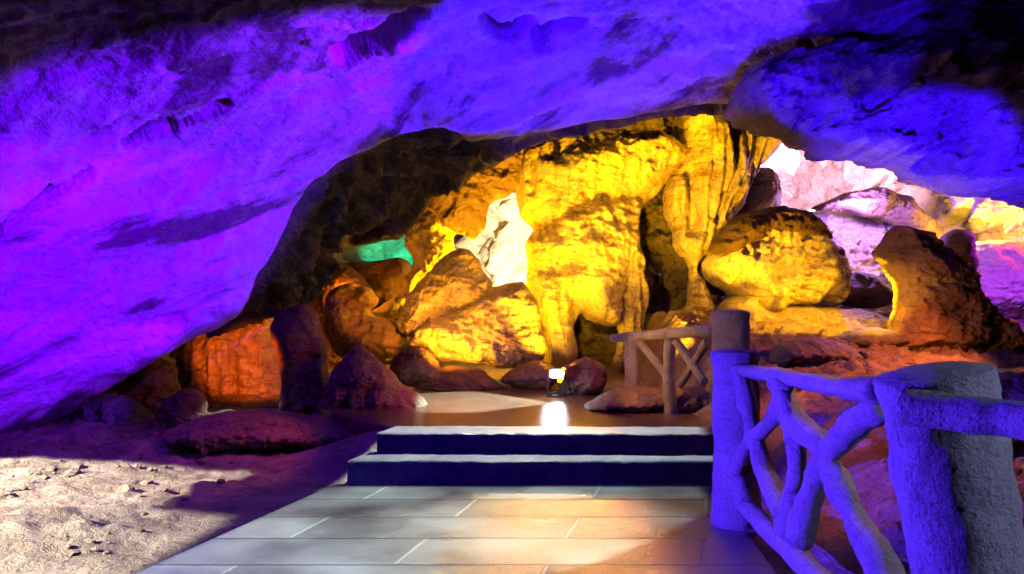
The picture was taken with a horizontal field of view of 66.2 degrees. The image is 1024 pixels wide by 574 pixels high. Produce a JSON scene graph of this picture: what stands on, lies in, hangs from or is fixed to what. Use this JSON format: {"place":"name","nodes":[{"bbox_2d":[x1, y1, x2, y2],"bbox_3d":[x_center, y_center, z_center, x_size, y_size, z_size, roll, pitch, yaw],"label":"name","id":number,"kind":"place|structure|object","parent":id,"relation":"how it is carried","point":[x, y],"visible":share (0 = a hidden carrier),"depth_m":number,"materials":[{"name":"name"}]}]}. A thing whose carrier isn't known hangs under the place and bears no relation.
{"place":"outdoors","nodes":[
{"label":"outdoors","id":0,"kind":"place"},
{"bbox_2d":[135,484,775,573],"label":"path","id":1,"kind":"structure","parent":0,"point":[496,529],"depth_m":4.89,"materials":[{"name":"grey tile"}]},
{"bbox_2d":[347,452,712,484],"bbox_3d":[0.225,1.567,6.521,3.110,0.321,0.427,0,-2,0],"label":"stone step","id":2,"kind":"object","parent":1,"relation":"on","point":[371,468],"visible":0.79,"depth_m":6.33,"materials":[{"name":"stone"}]},
{"bbox_2d":[377,426,713,454],"bbox_3d":[0.339,1.490,6.848,2.971,0.496,0.419,0,-2,1],"label":"stone step","id":3,"kind":"object","parent":2,"relation":"on","point":[560,440],"visible":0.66,"depth_m":6.66,"materials":[{"name":"stone"}]},
{"bbox_2d":[0,0,954,433],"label":"cave ceiling","id":4,"kind":"structure","parent":0,"point":[174,174],"depth_m":7.19,"materials":[{"name":"stone"}]},
{"bbox_2d":[722,0,1023,208],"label":"rock overhang","id":5,"kind":"object","parent":4,"relation":"attached to","point":[933,100],"visible":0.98,"depth_m":6.72,"materials":[{"name":"grey stone"}]},
{"bbox_2d":[311,390,711,435],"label":"floor","id":6,"kind":"structure","parent":0,"point":[513,408],"depth_m":7.95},
{"bbox_2d":[546,368,602,396],"bbox_3d":[0.934,1.183,9.815,1.036,0.350,0.278,0,-2,-7],"label":"floodlight","id":7,"kind":"object","parent":6,"relation":"on","point":[556,373],"visible":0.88,"depth_m":9.71,"materials":[{"name":"metal"}]},
{"bbox_2d":[584,386,709,412],"bbox_3d":[1.672,1.234,8.590,1.773,0.311,1.253,0,-2,0],"label":"boulder","id":8,"kind":"object","parent":6,"relation":"on","point":[645,399],"visible":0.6,"depth_m":8.13,"materials":[{"name":"brown stone"}]},
{"bbox_2d":[609,310,749,413],"bbox_3d":[1.589,0.791,8.011,0.376,1.112,2.142,1,-2,-29],"label":"branch fence","id":9,"kind":"object","parent":6,"relation":"on","point":[727,329],"visible":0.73,"depth_m":7.88,"materials":[{"name":"brown wood"}]},
{"bbox_2d":[0,306,1023,573],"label":"ground","id":10,"kind":"structure","parent":0,"point":[38,516],"depth_m":6.29,"materials":[{"name":"soil"}]},
{"bbox_2d":[53,394,154,425],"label":"boulder","id":11,"kind":"object","parent":10,"relation":"on","point":[111,409],"visible":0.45,"depth_m":8.71,"materials":[{"name":"stone"}]},
{"bbox_2d":[118,358,180,415],"bbox_3d":[-4.420,1.291,9.587,0.866,0.863,0.827,0,-2,0],"label":"boulder","id":12,"kind":"object","parent":10,"relation":"on","point":[153,386],"visible":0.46,"depth_m":9.34,"materials":[{"name":"brown stone"}]},
{"bbox_2d":[149,388,208,429],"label":"boulder","id":13,"kind":"object","parent":10,"relation":"on","point":[182,406],"visible":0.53,"depth_m":8.57,"materials":[{"name":"brown stone"}]},
{"bbox_2d":[176,318,280,397],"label":"rock wall","id":14,"kind":"structure","parent":10,"relation":"on","point":[241,361],"depth_m":10.63,"materials":[{"name":"brown stone"}]},
{"bbox_2d":[162,408,349,454],"bbox_3d":[-2.506,1.427,7.854,1.885,0.362,1.139,0,-2,0],"label":"flat rock","id":15,"kind":"object","parent":10,"relation":"on","point":[262,429],"visible":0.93,"depth_m":7.56,"materials":[{"name":"brown stone"}]},
{"bbox_2d":[270,303,329,414],"bbox_3d":[-2.425,0.868,9.232,0.785,1.353,0.853,0,-2,0],"label":"stalagmite","id":16,"kind":"object","parent":10,"relation":"on","point":[298,341],"visible":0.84,"depth_m":8.93,"materials":[{"name":"brown stone"}]},
{"bbox_2d":[318,263,371,313],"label":"boulder","id":17,"kind":"object","parent":10,"relation":"on","point":[347,274],"visible":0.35,"depth_m":13.66,"materials":[{"name":"brown stone"}]},
{"bbox_2d":[323,283,406,359],"bbox_3d":[-2.271,0.540,12.159,1.404,1.210,1.236,-1,-2,19],"label":"boulder","id":18,"kind":"object","parent":10,"relation":"on","point":[351,321],"visible":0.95,"depth_m":11.82,"materials":[{"name":"brown stone"}]},
{"bbox_2d":[312,346,427,414],"bbox_3d":[-1.503,1.113,8.878,1.493,0.897,0.928,0,-2,0],"label":"cone rock","id":19,"kind":"object","parent":10,"relation":"on","point":[361,377],"visible":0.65,"depth_m":8.56,"materials":[{"name":"brown stone"}]},
{"bbox_2d":[310,260,440,369],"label":"rubble slope","id":20,"kind":"structure","parent":10,"relation":"on","point":[333,359],"depth_m":14.96,"materials":[{"name":"brown stone"}]},
{"bbox_2d":[358,257,411,304],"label":"boulder","id":21,"kind":"object","parent":20,"relation":"on","point":[384,278],"visible":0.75,"depth_m":14.43,"materials":[{"name":"brown stone"}]},
{"bbox_2d":[373,207,455,318],"bbox_3d":[-1.585,-0.529,13.469,1.588,2.162,1.236,0,-2,0],"label":"rock pillar","id":22,"kind":"object","parent":10,"relation":"on","point":[429,240],"visible":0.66,"depth_m":13.06,"materials":[{"name":"stone"}]},
{"bbox_2d":[390,346,441,386],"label":"boulder","id":23,"kind":"object","parent":10,"relation":"on","point":[411,366],"visible":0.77,"depth_m":10.62,"materials":[{"name":"brown stone"}]},
{"bbox_2d":[412,365,504,392],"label":"boulder","id":24,"kind":"object","parent":10,"relation":"on","point":[454,378],"visible":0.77,"depth_m":10.63,"materials":[{"name":"brown stone"}]},
{"bbox_2d":[406,282,547,368],"bbox_3d":[-0.517,0.560,11.782,2.118,1.300,1.637,0,-2,0],"label":"boulder","id":25,"kind":"object","parent":10,"relation":"on","point":[497,326],"visible":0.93,"depth_m":11.26,"materials":[{"name":"stone"}]},
{"bbox_2d":[396,248,491,336],"bbox_3d":[-1.045,0.079,12.085,1.491,1.386,1.319,0,-2,0],"label":"boulder","id":26,"kind":"object","parent":25,"relation":"on","point":[455,280],"visible":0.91,"depth_m":11.70,"materials":[{"name":"stone"}]},
{"bbox_2d":[0,317,1023,570],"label":"loose stones","id":27,"kind":"object","parent":10,"relation":"on","point":[6,493],"visible":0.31,"depth_m":6.95,"materials":[{"name":"stone"}]},
{"bbox_2d":[501,360,556,389],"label":"boulder","id":28,"kind":"object","parent":10,"relation":"on","point":[530,375],"visible":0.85,"depth_m":10.64,"materials":[{"name":"brown stone"}]},
{"bbox_2d":[557,357,606,394],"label":"boulder","id":29,"kind":"object","parent":10,"relation":"on","point":[586,375],"visible":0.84,"depth_m":9.84,"materials":[{"name":"brown stone"}]},
{"bbox_2d":[512,113,781,372],"bbox_3d":[2.169,-0.837,13.594,4.869,5.051,3.933,0,-2,0],"label":"rock formation","id":30,"kind":"object","parent":10,"relation":"on","point":[626,224],"visible":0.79,"depth_m":12.26,"materials":[{"name":"stone"}]},
{"bbox_2d":[427,146,534,239],"bbox_3d":[-0.506,-1.648,12.689,1.828,1.787,1.035,0,-2,-12],"label":"rock drapery","id":31,"kind":"object","parent":30,"relation":"hanging from","point":[463,210],"visible":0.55,"depth_m":12.37,"materials":[{"name":"brown stone"}]},
{"bbox_2d":[716,296,888,325],"bbox_3d":[4.303,0.564,11.883,3.066,0.939,2.102,0,-2,0],"label":"rock ledge","id":32,"kind":"object","parent":10,"relation":"on","point":[800,314],"visible":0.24,"depth_m":11.50,"materials":[{"name":"beige stone"}]},
{"bbox_2d":[701,205,851,311],"bbox_3d":[4.053,-0.356,12.204,2.074,1.698,2.392,0,-2,0],"label":"boulder","id":33,"kind":"object","parent":32,"relation":"on","point":[777,258],"visible":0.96,"depth_m":11.37,"materials":[{"name":"stone"}]},
{"bbox_2d":[767,337,862,367],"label":"boulder","id":34,"kind":"object","parent":10,"relation":"on","point":[790,353],"visible":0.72,"depth_m":8.34,"materials":[{"name":"stone"}]},
{"bbox_2d":[808,209,893,306],"bbox_3d":[6.689,-0.623,15.418,2.317,2.038,2.089,0,-2,0],"label":"flowstone mound","id":35,"kind":"object","parent":10,"relation":"on","point":[858,239],"visible":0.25,"depth_m":14.77,"materials":[{"name":"beige stone"}]},
{"bbox_2d":[812,187,944,238],"bbox_3d":[6.835,-1.232,14.621,2.436,1.239,0.995,0,-2,9],"label":"rock ledge","id":36,"kind":"object","parent":35,"relation":"attached to","point":[890,206],"visible":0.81,"depth_m":14.31,"materials":[{"name":"brown stone"}]},
{"bbox_2d":[837,272,893,308],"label":"boulder","id":37,"kind":"object","parent":10,"relation":"on","point":[869,291],"visible":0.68,"depth_m":12.66,"materials":[{"name":"brown stone"}]},
{"bbox_2d":[710,349,1023,573],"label":"branch fence","id":38,"kind":"object","parent":10,"relation":"on","point":[952,428],"visible":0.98,"depth_m":2.24,"materials":[{"name":"grey wood"}]},
{"bbox_2d":[836,328,909,346],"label":"boulder","id":39,"kind":"object","parent":10,"relation":"on","point":[864,337],"visible":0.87,"depth_m":9.15,"materials":[{"name":"stone"}]},
{"bbox_2d":[871,225,1023,352],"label":"stalagmite","id":40,"kind":"object","parent":10,"relation":"on","point":[941,299],"visible":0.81,"depth_m":9.18,"materials":[{"name":"brown stone"}]},
{"bbox_2d":[939,229,982,277],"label":"boulder","id":41,"kind":"object","parent":10,"relation":"on","point":[961,243],"visible":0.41,"depth_m":11.20,"materials":[{"name":"brown stone"}]},
{"bbox_2d":[976,240,1023,318],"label":"flowstone mound","id":42,"kind":"object","parent":10,"relation":"on","point":[1001,267],"visible":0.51,"depth_m":11.93,"materials":[{"name":"stone"}]},
{"bbox_2d":[997,367,1023,400],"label":"boulder","id":43,"kind":"object","parent":10,"relation":"on","point":[1012,382],"visible":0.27,"depth_m":5.42,"materials":[{"name":"stone"}]},
{"bbox_2d":[104,142,1023,391],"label":"cave wall","id":44,"kind":"structure","parent":0,"point":[496,246],"depth_m":16.65,"materials":[{"name":"beige stone"}]}
]}

